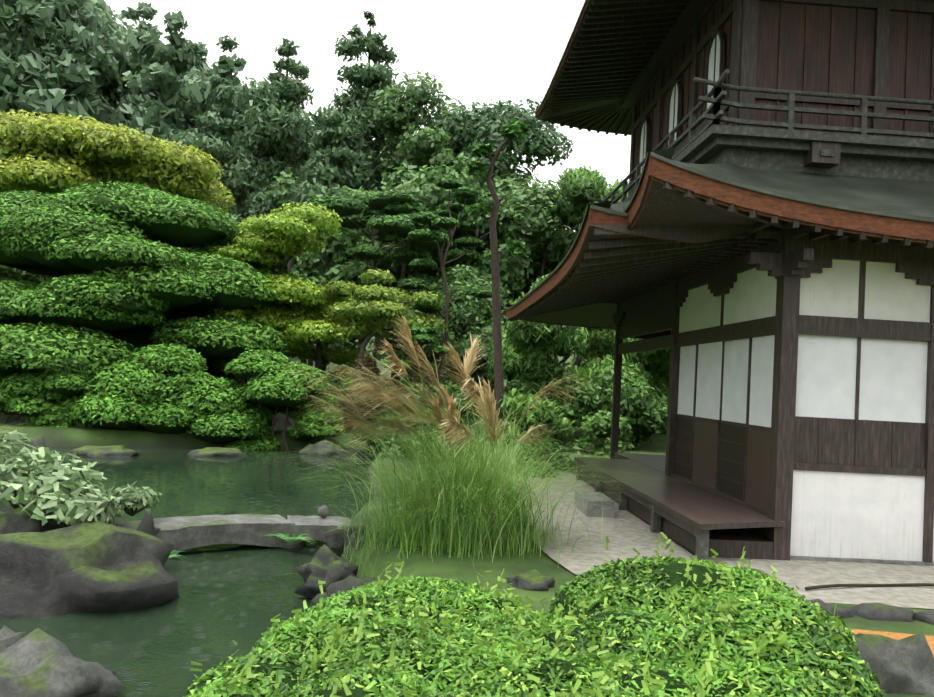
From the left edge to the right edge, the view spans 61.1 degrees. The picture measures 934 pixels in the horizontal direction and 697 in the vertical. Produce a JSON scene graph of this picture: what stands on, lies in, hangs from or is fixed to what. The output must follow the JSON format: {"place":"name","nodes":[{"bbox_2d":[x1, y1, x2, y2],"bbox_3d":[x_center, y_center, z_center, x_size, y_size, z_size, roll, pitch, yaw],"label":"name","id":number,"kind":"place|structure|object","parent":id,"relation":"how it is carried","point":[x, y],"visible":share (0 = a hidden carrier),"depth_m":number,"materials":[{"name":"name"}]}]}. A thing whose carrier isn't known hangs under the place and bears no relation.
{"place":"outdoors","nodes":[
{"label":"outdoors","id":0,"kind":"place"},
{"bbox_2d":[0,446,373,696],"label":"pond water","id":1,"kind":"structure","parent":0,"point":[241,595],"depth_m":10.45,"materials":[{"name":"green liquid"}]},
{"bbox_2d":[104,0,630,231],"label":"sky","id":2,"kind":"structure","parent":0,"point":[480,50],"materials":[{"name":"white"}]},
{"bbox_2d":[0,307,933,696],"bbox_3d":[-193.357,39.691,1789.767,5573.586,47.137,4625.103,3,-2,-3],"label":"ground","id":3,"kind":"structure","parent":0,"point":[472,565],"depth_m":10.34,"materials":[{"name":"green plant"}]},
{"bbox_2d":[0,430,311,558],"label":"islet shrub and ferns","id":4,"kind":"object","parent":3,"relation":"on","point":[66,496],"visible":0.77,"depth_m":9.82,"materials":[{"name":"green plant"}]},
{"bbox_2d":[132,505,350,552],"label":"stone bridge","id":5,"kind":"structure","parent":3,"relation":"on","point":[183,533],"depth_m":11.70,"materials":[{"name":"grey stone"}]},
{"bbox_2d":[0,413,554,618],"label":"garden rocks","id":6,"kind":"object","parent":3,"relation":"on","point":[49,568],"visible":0.48,"depth_m":8.79,"materials":[{"name":"stone"}]},
{"bbox_2d":[0,0,607,368],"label":"trees","id":7,"kind":"object","parent":3,"relation":"on","point":[51,60],"visible":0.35,"depth_m":49.86,"materials":[{"name":"green plant"}]},
{"bbox_2d":[0,24,642,527],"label":"tree trunks","id":8,"kind":"object","parent":3,"relation":"on","point":[498,354],"visible":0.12,"depth_m":30.22,"materials":[{"name":"brown plant"}]},
{"bbox_2d":[0,118,530,449],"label":"pine needle clouds","id":9,"kind":"structure","parent":8,"relation":"attached to","point":[517,129],"depth_m":26.57,"materials":[{"name":"green plant"}]},
{"bbox_2d":[0,109,670,482],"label":"trees","id":10,"kind":"object","parent":3,"relation":"on","point":[290,325],"visible":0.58,"depth_m":31.36,"materials":[{"name":"green plant"}]},
{"bbox_2d":[0,0,670,476],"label":"tree foliage","id":11,"kind":"object","parent":3,"relation":"on","point":[180,306],"visible":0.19,"depth_m":28.89,"materials":[{"name":"green plant"}]},
{"bbox_2d":[0,625,933,696],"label":"rocks","id":12,"kind":"object","parent":3,"relation":"on","point":[37,662],"visible":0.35,"depth_m":5.88,"materials":[{"name":"stone"}]},
{"bbox_2d":[239,312,703,578],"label":"pampas grass","id":13,"kind":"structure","parent":3,"relation":"on","point":[458,509],"depth_m":10.10,"materials":[{"name":"green plant"}]},
{"bbox_2d":[184,562,878,696],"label":"azalea mound","id":14,"kind":"object","parent":3,"relation":"on","point":[671,570],"visible":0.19,"depth_m":4.54,"materials":[{"name":"green plant"}]},
{"bbox_2d":[183,532,886,696],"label":"azalea leaves","id":15,"kind":"object","parent":14,"relation":"on","point":[463,595],"visible":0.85,"depth_m":4.40,"materials":[{"name":"green plant"}]},
{"bbox_2d":[504,0,933,565],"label":"japanese temple building","id":16,"kind":"structure","parent":3,"relation":"on","point":[754,250],"depth_m":11.96,"materials":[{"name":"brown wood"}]},
{"bbox_2d":[517,472,933,655],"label":"sand apron","id":17,"kind":"object","parent":3,"relation":"on","point":[627,532],"visible":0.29,"depth_m":10.04,"materials":[{"name":"beige sand"}]},
{"bbox_2d":[804,583,933,624],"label":"edging stones","id":18,"kind":"object","parent":3,"relation":"on","point":[877,611],"visible":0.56,"depth_m":7.75,"materials":[{"name":"grey stone"}]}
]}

